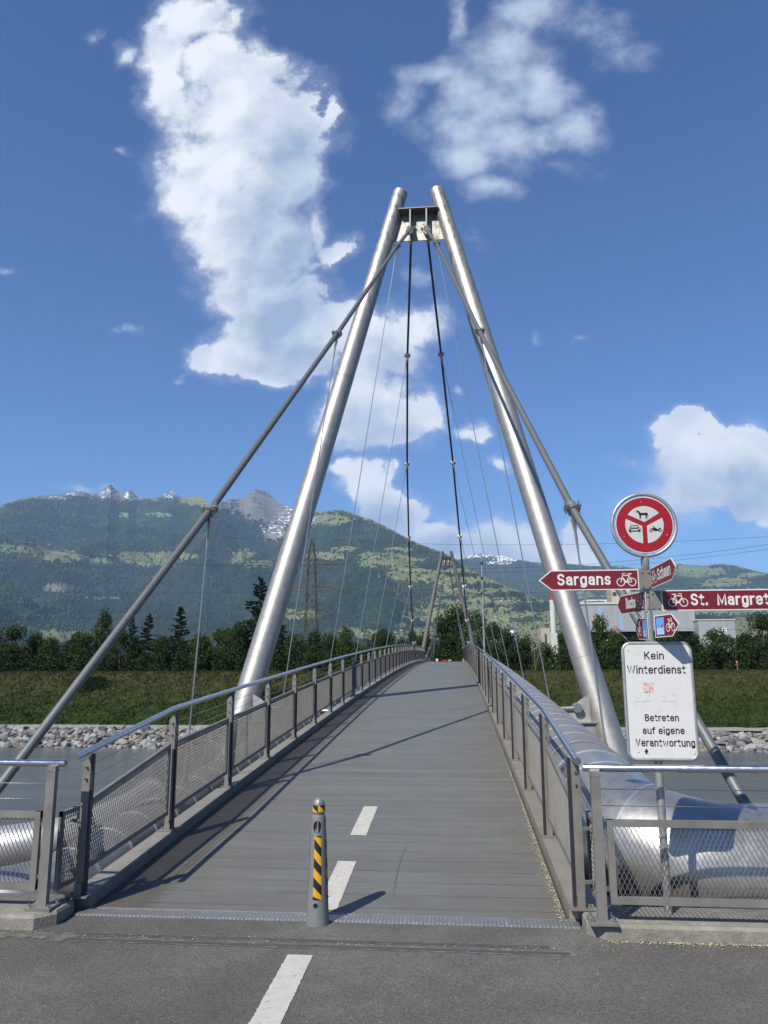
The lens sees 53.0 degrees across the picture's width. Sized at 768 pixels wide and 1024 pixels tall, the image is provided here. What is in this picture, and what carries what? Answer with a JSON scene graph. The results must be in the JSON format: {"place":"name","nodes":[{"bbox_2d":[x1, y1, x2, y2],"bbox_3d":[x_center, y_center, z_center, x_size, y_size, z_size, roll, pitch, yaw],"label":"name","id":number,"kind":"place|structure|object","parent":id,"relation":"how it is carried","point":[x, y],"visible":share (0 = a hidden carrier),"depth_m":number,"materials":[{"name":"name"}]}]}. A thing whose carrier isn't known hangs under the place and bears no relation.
{"place":"outdoors","nodes":[
{"label":"outdoors","id":0,"kind":"place"},
{"bbox_2d":[0,484,766,731],"bbox_3d":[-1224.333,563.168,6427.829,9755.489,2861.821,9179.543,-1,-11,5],"label":"mountain range","id":1,"kind":"structure","parent":0,"point":[258,505],"depth_m":5381.62,"materials":[{"name":"plant"}]},
{"bbox_2d":[0,496,767,656],"bbox_3d":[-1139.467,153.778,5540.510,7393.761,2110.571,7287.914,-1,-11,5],"label":"mountain forest","id":2,"kind":"object","parent":1,"relation":"on","point":[178,518],"visible":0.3,"depth_m":5669.36,"materials":[{"name":"plant"}]},
{"bbox_2d":[0,915,767,1023],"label":"road","id":3,"kind":"structure","parent":0,"point":[67,982],"depth_m":4.16,"materials":[{"name":"asphalt"}]},
{"bbox_2d":[0,893,74,929],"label":"kerb wall","id":4,"kind":"structure","parent":3,"relation":"on","point":[14,915],"depth_m":5.02,"materials":[{"name":"concrete"}]},
{"bbox_2d":[0,759,66,911],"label":"road fence","id":5,"kind":"object","parent":4,"relation":"on","point":[42,903],"visible":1,"depth_m":5.15,"materials":[{"name":"metal"}]},
{"bbox_2d":[248,954,312,1023],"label":"road marking","id":6,"kind":"object","parent":3,"relation":"on","point":[282,989],"visible":1,"depth_m":3.98,"materials":[{"name":"white paint"}]},
{"bbox_2d":[0,931,576,956],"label":"joint filler","id":7,"kind":"object","parent":3,"relation":"on","point":[52,936],"visible":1,"depth_m":4.67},
{"bbox_2d":[63,932,570,954],"bbox_3d":[-0.439,2.608,4.661,3.070,0.001,0.131,-1,-11,5],"label":"joint sealant","id":8,"kind":"object","parent":7,"relation":"on","point":[338,946],"visible":1,"depth_m":4.66,"materials":[{"name":"rubber"}]},
{"bbox_2d":[306,797,328,926],"bbox_3d":[-0.435,2.297,5.091,0.153,0.780,0.153,-1,-11,5],"label":"bollard","id":9,"kind":"object","parent":3,"relation":"on","point":[317,915],"visible":1,"depth_m":5.03,"materials":[{"name":"paint"}]},
{"bbox_2d":[71,661,593,928],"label":"footbridge","id":10,"kind":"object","parent":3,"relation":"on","point":[428,821],"visible":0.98,"depth_m":7.09,"materials":[{"name":"metal"}]},
{"bbox_2d":[0,660,415,895],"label":"insulated pipe","id":11,"kind":"object","parent":10,"relation":"attached to","point":[105,862],"visible":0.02,"depth_m":7.08,"materials":[{"name":"metal"}]},
{"bbox_2d":[0,778,164,866],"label":"grey pipe","id":12,"kind":"object","parent":11,"relation":"attached to","point":[26,841],"visible":0.15,"depth_m":7.78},
{"bbox_2d":[53,644,424,898],"bbox_3d":[0.692,7.231,36.201,0.191,2.447,63.085,-1,-11,5],"label":"bridge railing","id":13,"kind":"object","parent":10,"relation":"on","point":[321,694],"visible":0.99,"depth_m":7.54,"materials":[{"name":"metal"}]},
{"bbox_2d":[463,644,595,910],"bbox_3d":[4.119,7.162,35.899,0.191,2.447,63.085,-1,-11,5],"label":"bridge railing","id":14,"kind":"object","parent":10,"relation":"on","point":[558,796],"visible":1,"depth_m":6.71,"materials":[{"name":"metal"}]},
{"bbox_2d":[462,653,767,909],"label":"insulated pipe","id":15,"kind":"object","parent":10,"relation":"attached to","point":[588,746],"visible":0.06,"depth_m":5.67,"materials":[{"name":"metal"}]},
{"bbox_2d":[4,727,767,1008],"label":"fallen blossom","id":16,"kind":"object","parent":3,"relation":"on","point":[534,838],"visible":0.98,"depth_m":4.80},
{"bbox_2d":[582,906,767,943],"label":"kerb wall","id":17,"kind":"structure","parent":3,"relation":"on","point":[681,925],"depth_m":4.72,"materials":[{"name":"concrete"}]},
{"bbox_2d":[641,553,672,914],"bbox_3d":[1.825,2.109,5.001,0.084,3.700,0.070,-1,-11,5],"label":"sign pole","id":18,"kind":"object","parent":17,"relation":"on","point":[660,798],"visible":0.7,"depth_m":5.02,"materials":[{"name":"metal"}]},
{"bbox_2d":[539,569,651,590],"bbox_3d":[1.450,0.467,5.296,0.765,0.139,0.014,-1,-11,5],"label":"direction sign","id":19,"kind":"object","parent":18,"relation":"attached to","point":[617,579],"visible":1,"depth_m":5.29,"materials":[{"name":"metal"}]},
{"bbox_2d":[617,591,646,613],"bbox_3d":[1.776,0.658,5.544,0.008,0.143,0.584,0,-11,-2],"label":"direction sign","id":20,"kind":"object","parent":18,"relation":"attached to","point":[632,603],"visible":1,"depth_m":5.50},
{"bbox_2d":[636,618,648,638],"bbox_3d":[1.787,0.810,5.340,0.008,0.151,0.242,0,-11,-2],"label":"route sign","id":21,"kind":"object","parent":18,"relation":"attached to","point":[640,629],"visible":1,"depth_m":5.32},
{"bbox_2d":[610,493,677,568],"bbox_3d":[1.806,0.133,5.354,0.458,0.537,0.076,-1,-11,5],"label":"no entry sign","id":22,"kind":"object","parent":18,"relation":"attached to","point":[643,524],"visible":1,"depth_m":5.33,"materials":[{"name":"metal"}]},
{"bbox_2d":[621,641,699,761],"bbox_3d":[1.833,1.254,5.118,0.466,0.775,0.026,-1,-11,5],"label":"notice board","id":23,"kind":"object","parent":18,"relation":"attached to","point":[661,722],"visible":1,"depth_m":5.11,"materials":[{"name":"metal"}]},
{"bbox_2d":[650,558,675,588],"bbox_3d":[1.818,0.402,5.036,0.014,0.157,0.580,-1,-11,3],"label":"direction sign","id":24,"kind":"object","parent":18,"relation":"attached to","point":[663,572],"visible":1,"depth_m":5.01,"materials":[{"name":"metal"}]},
{"bbox_2d":[654,614,678,637],"bbox_3d":[1.869,0.751,5.089,0.008,0.154,0.212,5,-12,-26],"label":"route sign","id":25,"kind":"object","parent":18,"relation":"attached to","point":[666,625],"visible":1,"depth_m":5.10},
{"bbox_2d":[649,589,767,610],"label":"direction sign","id":26,"kind":"object","parent":18,"relation":"attached to","point":[717,599],"visible":1,"depth_m":5.20,"materials":[{"name":"metal"}]},
{"bbox_2d":[582,764,767,926],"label":"road fence","id":27,"kind":"object","parent":17,"relation":"on","point":[601,918],"visible":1,"depth_m":4.79,"materials":[{"name":"metal"}]},
{"bbox_2d":[0,747,767,907],"bbox_3d":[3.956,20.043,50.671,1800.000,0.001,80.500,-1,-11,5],"label":"river","id":28,"kind":"structure","parent":0,"point":[69,786],"depth_m":67.09,"materials":[{"name":"liquid"}]},
{"bbox_2d":[0,670,767,727],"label":"levee","id":29,"kind":"structure","parent":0,"point":[307,676],"depth_m":102.45,"materials":[{"name":"green plant"}]},
{"bbox_2d":[69,673,327,705],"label":"levee scrub","id":30,"kind":"object","parent":29,"relation":"on","point":[94,683],"visible":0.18,"depth_m":106.84,"materials":[{"name":"green plant"}]},
{"bbox_2d":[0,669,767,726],"bbox_3d":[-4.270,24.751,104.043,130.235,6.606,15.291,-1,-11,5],"label":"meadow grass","id":31,"kind":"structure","parent":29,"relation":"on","point":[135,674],"depth_m":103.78,"materials":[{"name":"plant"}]},
{"bbox_2d":[421,551,475,648],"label":"bridge pylon","id":32,"kind":"object","parent":29,"relation":"on","point":[451,559],"visible":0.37,"depth_m":102.88,"materials":[{"name":"silver metal"}]},
{"bbox_2d":[0,724,767,730],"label":"towpath","id":33,"kind":"structure","parent":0,"point":[622,728],"depth_m":95.92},
{"bbox_2d":[0,729,767,750],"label":"riprap bed","id":34,"kind":"object","parent":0,"point":[758,733],"depth_m":91.32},
{"bbox_2d":[0,725,767,752],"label":"riprap","id":35,"kind":"object","parent":34,"relation":"on","point":[87,739],"visible":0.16,"depth_m":92.09,"materials":[{"name":"grey stone"}]},
{"bbox_2d":[744,743,755,751],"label":"boulder","id":36,"kind":"object","parent":34,"relation":"on","point":[749,747],"visible":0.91,"depth_m":84.39,"materials":[{"name":"stone"}]},
{"bbox_2d":[0,0,767,729],"label":"sky","id":37,"kind":"structure","parent":0,"point":[195,194],"materials":[{"name":"blue"}]},
{"bbox_2d":[456,554,767,618],"bbox_3d":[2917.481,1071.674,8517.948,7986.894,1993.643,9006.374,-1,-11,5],"label":"distant mountain","id":38,"kind":"structure","parent":0,"point":[683,570],"depth_m":8447.69,"materials":[{"name":"plant"}]},
{"bbox_2d":[458,556,767,617],"bbox_3d":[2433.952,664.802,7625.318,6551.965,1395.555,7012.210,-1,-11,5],"label":"distant forest","id":39,"kind":"object","parent":38,"relation":"on","point":[691,583],"visible":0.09,"depth_m":8912.50,"materials":[{"name":"plant"}]},
{"label":"valley floor","id":40,"kind":"structure","parent":0,"visible":0},
{"bbox_2d":[0,624,30,666],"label":"broadleaf tree","id":41,"kind":"object","parent":40,"relation":"on","point":[13,633],"visible":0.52,"depth_m":126.99,"materials":[{"name":"green plant"}]},
{"bbox_2d":[21,631,45,669],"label":"broadleaf tree","id":42,"kind":"object","parent":40,"relation":"on","point":[33,642],"visible":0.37,"depth_m":131.16,"materials":[{"name":"green plant"}]},
{"bbox_2d":[37,637,66,670],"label":"broadleaf tree","id":43,"kind":"object","parent":40,"relation":"on","point":[49,647],"visible":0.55,"depth_m":126.78,"materials":[{"name":"green plant"}]},
{"bbox_2d":[55,639,79,664],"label":"broadleaf tree","id":44,"kind":"object","parent":40,"relation":"on","point":[68,648],"visible":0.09,"depth_m":132.44,"materials":[{"name":"green plant"}]},
{"bbox_2d":[60,630,92,660],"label":"broadleaf tree","id":45,"kind":"object","parent":40,"relation":"on","point":[72,635],"visible":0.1,"depth_m":136.26,"materials":[{"name":"green plant"}]},
{"bbox_2d":[66,630,106,670],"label":"broadleaf tree","id":46,"kind":"object","parent":40,"relation":"on","point":[86,642],"visible":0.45,"depth_m":126.76,"materials":[{"name":"green plant"}]},
{"bbox_2d":[90,607,121,669],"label":"broadleaf tree","id":47,"kind":"object","parent":40,"relation":"on","point":[105,622],"visible":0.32,"depth_m":130.99,"materials":[{"name":"green plant"}]},
{"bbox_2d":[103,630,134,671],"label":"broadleaf tree","id":48,"kind":"object","parent":40,"relation":"on","point":[123,638],"visible":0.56,"depth_m":125.21,"materials":[{"name":"green plant"}]},
{"bbox_2d":[117,618,144,670],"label":"spruce tree","id":49,"kind":"object","parent":40,"relation":"on","point":[131,633],"visible":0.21,"depth_m":129.11,"materials":[{"name":"green plant"}]},
{"bbox_2d":[124,613,162,670],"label":"spruce tree","id":50,"kind":"object","parent":40,"relation":"on","point":[148,638],"visible":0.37,"depth_m":126.35,"materials":[{"name":"green plant"}]},
{"bbox_2d":[147,634,175,671],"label":"broadleaf tree","id":51,"kind":"object","parent":40,"relation":"on","point":[161,642],"visible":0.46,"depth_m":124.23,"materials":[{"name":"green plant"}]},
{"bbox_2d":[164,606,194,670],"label":"spruce tree","id":52,"kind":"object","parent":40,"relation":"on","point":[177,636],"visible":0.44,"depth_m":129.33,"materials":[{"name":"green plant"}]},
{"bbox_2d":[183,633,216,670],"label":"broadleaf tree","id":53,"kind":"object","parent":40,"relation":"on","point":[210,652],"visible":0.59,"depth_m":125.05,"materials":[{"name":"green plant"}]},
{"bbox_2d":[206,627,236,667],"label":"broadleaf tree","id":54,"kind":"object","parent":40,"relation":"on","point":[220,639],"visible":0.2,"depth_m":129.04,"materials":[{"name":"green plant"}]},
{"bbox_2d":[217,619,248,669],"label":"broadleaf tree","id":55,"kind":"object","parent":40,"relation":"on","point":[242,629],"visible":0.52,"depth_m":124.05,"materials":[{"name":"green plant"}]},
{"bbox_2d":[224,576,295,669],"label":"spruce tree","id":56,"kind":"object","parent":40,"relation":"on","point":[256,611],"visible":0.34,"depth_m":126.64,"materials":[{"name":"green plant"}]},
{"bbox_2d":[273,625,290,668],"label":"spruce tree","id":57,"kind":"object","parent":40,"relation":"on","point":[282,626],"visible":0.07,"depth_m":128.80,"materials":[{"name":"green plant"}]},
{"bbox_2d":[283,633,315,670],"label":"broadleaf tree","id":58,"kind":"object","parent":40,"relation":"on","point":[298,662],"visible":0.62,"depth_m":122.76,"materials":[{"name":"green plant"}]},
{"bbox_2d":[297,629,326,666],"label":"broadleaf tree","id":59,"kind":"object","parent":40,"relation":"on","point":[309,639],"visible":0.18,"depth_m":128.38,"materials":[{"name":"green plant"}]},
{"bbox_2d":[286,538,343,644],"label":"power pylon","id":60,"kind":"object","parent":40,"relation":"on","point":[304,613],"visible":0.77,"depth_m":308.42,"materials":[{"name":"metal"}]},
{"bbox_2d":[2,539,255,565],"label":"power line","id":61,"kind":"object","parent":60,"relation":"attached to","point":[155,562],"visible":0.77,"depth_m":305.80,"materials":[{"name":"metal"}]},
{"bbox_2d":[4,514,310,538],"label":"power line","id":62,"kind":"object","parent":60,"relation":"attached to","point":[137,532],"visible":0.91,"depth_m":303.47,"materials":[{"name":"metal"}]},
{"bbox_2d":[293,587,758,596],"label":"power line","id":63,"kind":"object","parent":60,"relation":"attached to","point":[480,596],"visible":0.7,"depth_m":276.96,"materials":[{"name":"metal"}]},
{"bbox_2d":[303,549,765,572],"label":"power line","id":64,"kind":"object","parent":60,"relation":"attached to","point":[543,570],"visible":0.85,"depth_m":271.45,"materials":[{"name":"metal"}]},
{"bbox_2d":[325,537,756,544],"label":"power line","id":65,"kind":"object","parent":60,"relation":"attached to","point":[561,544],"visible":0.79,"depth_m":268.86,"materials":[{"name":"metal"}]},
{"bbox_2d":[344,544,767,568],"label":"power line","id":66,"kind":"object","parent":60,"relation":"attached to","point":[581,564],"visible":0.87,"depth_m":263.79,"materials":[{"name":"metal"}]},
{"bbox_2d":[349,579,762,592],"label":"power line","id":67,"kind":"object","parent":60,"relation":"attached to","point":[588,590],"visible":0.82,"depth_m":263.47,"materials":[{"name":"metal"}]},
{"bbox_2d":[317,632,339,670],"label":"broadleaf tree","id":68,"kind":"object","parent":40,"relation":"on","point":[328,644],"visible":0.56,"depth_m":123.23,"materials":[{"name":"green plant"}]},
{"bbox_2d":[330,625,365,669],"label":"broadleaf tree","id":69,"kind":"object","parent":40,"relation":"on","point":[345,636],"visible":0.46,"depth_m":119.97,"materials":[{"name":"green plant"}]},
{"bbox_2d":[365,627,395,653],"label":"broadleaf tree","id":70,"kind":"object","parent":40,"relation":"on","point":[376,635],"visible":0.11,"depth_m":131.47,"materials":[{"name":"green plant"}]},
{"bbox_2d":[0,635,767,671],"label":"undergrowth","id":71,"kind":"object","parent":40,"relation":"on","point":[9,664],"visible":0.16,"depth_m":120.33,"materials":[{"name":"green plant"}]},
{"bbox_2d":[373,632,397,656],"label":"broadleaf tree","id":72,"kind":"object","parent":40,"relation":"on","point":[381,641],"visible":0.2,"depth_m":121.85,"materials":[{"name":"green plant"}]},
{"bbox_2d":[394,636,412,649],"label":"broadleaf tree","id":73,"kind":"object","parent":40,"relation":"on","point":[401,641],"visible":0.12,"depth_m":126.20,"materials":[{"name":"green plant"}]},
{"bbox_2d":[407,629,419,645],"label":"broadleaf tree","id":74,"kind":"object","parent":40,"relation":"on","point":[411,636],"visible":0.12,"depth_m":130.38,"materials":[{"name":"green plant"}]},
{"bbox_2d":[415,635,431,660],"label":"broadleaf tree","id":75,"kind":"object","parent":40,"relation":"on","point":[421,639],"visible":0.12,"depth_m":126.66,"materials":[{"name":"green plant"}]},
{"bbox_2d":[422,613,459,659],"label":"broadleaf tree","id":76,"kind":"object","parent":40,"relation":"on","point":[440,629],"visible":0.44,"depth_m":130.80,"materials":[{"name":"green plant"}]},
{"bbox_2d":[436,629,460,657],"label":"broadleaf tree","id":77,"kind":"object","parent":40,"relation":"on","point":[453,637],"visible":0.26,"depth_m":130.05,"materials":[{"name":"green plant"}]},
{"bbox_2d":[436,602,474,658],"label":"broadleaf tree","id":78,"kind":"object","parent":40,"relation":"on","point":[451,619],"visible":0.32,"depth_m":131.71,"materials":[{"name":"green plant"}]},
{"bbox_2d":[454,610,498,659],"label":"broadleaf tree","id":79,"kind":"object","parent":40,"relation":"on","point":[474,629],"visible":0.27,"depth_m":129.69,"materials":[{"name":"green plant"}]},
{"bbox_2d":[480,553,484,650],"bbox_3d":[5.880,6.205,45.696,0.177,7.570,0.162,-1,-11,5],"label":"mast","id":80,"kind":"object","parent":40,"relation":"on","point":[481,564],"visible":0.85,"depth_m":45.80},
{"bbox_2d":[477,622,506,657],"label":"broadleaf tree","id":81,"kind":"object","parent":40,"relation":"on","point":[496,631],"visible":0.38,"depth_m":126.08,"materials":[{"name":"green plant"}]},
{"bbox_2d":[498,630,526,670],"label":"broadleaf tree","id":82,"kind":"object","parent":40,"relation":"on","point":[512,651],"visible":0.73,"depth_m":120.62,"materials":[{"name":"green plant"}]},
{"bbox_2d":[517,634,534,669],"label":"broadleaf tree","id":83,"kind":"object","parent":40,"relation":"on","point":[524,644],"visible":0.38,"depth_m":124.47,"materials":[{"name":"green plant"}]},
{"bbox_2d":[506,613,545,669],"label":"bare tree","id":84,"kind":"object","parent":40,"relation":"on","point":[531,640],"visible":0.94,"depth_m":115.05,"materials":[{"name":"brown wood"}]},
{"bbox_2d":[530,641,559,670],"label":"broadleaf tree","id":85,"kind":"object","parent":40,"relation":"on","point":[546,652],"visible":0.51,"depth_m":119.38,"materials":[{"name":"green plant"}]},
{"bbox_2d":[537,614,558,666],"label":"plant building","id":86,"kind":"structure","parent":40,"relation":"on","point":[551,638],"depth_m":253.36,"materials":[{"name":"white concrete"}]},
{"bbox_2d":[549,589,556,632],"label":"chimney","id":87,"kind":"object","parent":40,"relation":"on","point":[553,619],"visible":0.28,"depth_m":261.56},
{"bbox_2d":[550,632,567,666],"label":"broadleaf tree","id":88,"kind":"object","parent":40,"relation":"on","point":[561,641],"visible":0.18,"depth_m":125.12,"materials":[{"name":"green plant"}]},
{"bbox_2d":[591,612,622,668],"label":"broadleaf tree","id":89,"kind":"object","parent":40,"relation":"on","point":[597,626],"visible":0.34,"depth_m":120.45,"materials":[{"name":"green plant"}]},
{"bbox_2d":[606,628,621,661],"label":"broadleaf tree","id":90,"kind":"object","parent":40,"relation":"on","point":[611,632],"visible":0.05,"depth_m":127.17,"materials":[{"name":"green plant"}]},
{"bbox_2d":[603,632,626,668],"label":"broadleaf tree","id":91,"kind":"object","parent":40,"relation":"on","point":[622,639],"visible":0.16,"depth_m":118.56,"materials":[{"name":"green plant"}]},
{"bbox_2d":[606,590,629,601],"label":"stair tower","id":92,"kind":"structure","parent":40,"relation":"on","point":[612,596],"depth_m":297.87,"materials":[{"name":"concrete"}]},
{"bbox_2d":[627,635,643,641],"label":"broadleaf tree","id":93,"kind":"object","parent":40,"relation":"on","point":[634,638],"visible":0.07,"depth_m":123.26,"materials":[{"name":"green plant"}]},
{"bbox_2d":[580,599,694,650],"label":"factory hall","id":94,"kind":"structure","parent":40,"relation":"on","point":[624,623],"depth_m":252.51,"materials":[{"name":"metal"}]},
{"bbox_2d":[661,630,681,641],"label":"broadleaf tree","id":95,"kind":"object","parent":40,"relation":"on","point":[670,638],"visible":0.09,"depth_m":122.06,"materials":[{"name":"green plant"}]},
{"bbox_2d":[686,631,712,669],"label":"broadleaf tree","id":96,"kind":"object","parent":40,"relation":"on","point":[694,641],"visible":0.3,"depth_m":117.16,"materials":[{"name":"green plant"}]},
{"bbox_2d":[688,619,735,657],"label":"annex","id":97,"kind":"object","parent":40,"relation":"on","point":[702,627],"visible":0.33,"depth_m":244.46,"materials":[{"name":"metal"}]},
{"bbox_2d":[697,626,733,669],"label":"broadleaf tree","id":98,"kind":"object","parent":40,"relation":"on","point":[720,661],"visible":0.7,"depth_m":116.01,"materials":[{"name":"green plant"}]},
{"bbox_2d":[715,635,738,668],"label":"broadleaf tree","id":99,"kind":"object","parent":40,"relation":"on","point":[729,640],"visible":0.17,"depth_m":118.91,"materials":[{"name":"green plant"}]},
{"bbox_2d":[727,631,763,669],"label":"broadleaf tree","id":100,"kind":"object","parent":40,"relation":"on","point":[746,637],"visible":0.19,"depth_m":118.02,"materials":[{"name":"green plant"}]},
{"bbox_2d":[741,611,767,669],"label":"broadleaf tree","id":101,"kind":"object","parent":40,"relation":"on","point":[760,623],"visible":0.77,"depth_m":113.45,"materials":[{"name":"green plant"}]},
{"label":"near bank","id":102,"kind":"structure","parent":0,"visible":0},
{"bbox_2d":[215,185,631,763],"bbox_3d":[0.801,2.009,17.899,12.987,25.293,7.039,-1,-11,5],"label":"bridge pylon","id":103,"kind":"object","parent":102,"relation":"on","point":[438,219],"visible":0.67,"depth_m":18.86,"materials":[{"name":"silver metal"}]},
{"bbox_2d":[0,225,415,793],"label":"backstay cable","id":104,"kind":"object","parent":103,"relation":"attached to","point":[210,511],"visible":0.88,"depth_m":9.25,"materials":[{"name":"metal"}]},
{"bbox_2d":[355,241,444,661],"bbox_3d":[3.461,5.700,61.698,2.206,13.678,80.971,-1,-11,5],"label":"cable","id":105,"kind":"object","parent":103,"relation":"attached to","point":[407,356],"visible":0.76,"depth_m":28.12,"materials":[{"name":"metal"}]},
{"bbox_2d":[426,241,508,667],"bbox_3d":[6.080,5.647,61.468,2.387,13.679,80.970,-1,-11,5],"label":"cable","id":106,"kind":"object","parent":103,"relation":"attached to","point":[441,355],"visible":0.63,"depth_m":27.60,"materials":[{"name":"metal"}]},
{"bbox_2d":[421,224,750,802],"bbox_3d":[2.756,-2.932,14.424,2.066,14.242,15.014,1,-11,-5],"label":"backstay cable","id":107,"kind":"object","parent":103,"relation":"attached to","point":[571,508],"visible":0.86,"depth_m":9.53,"materials":[{"name":"metal"}]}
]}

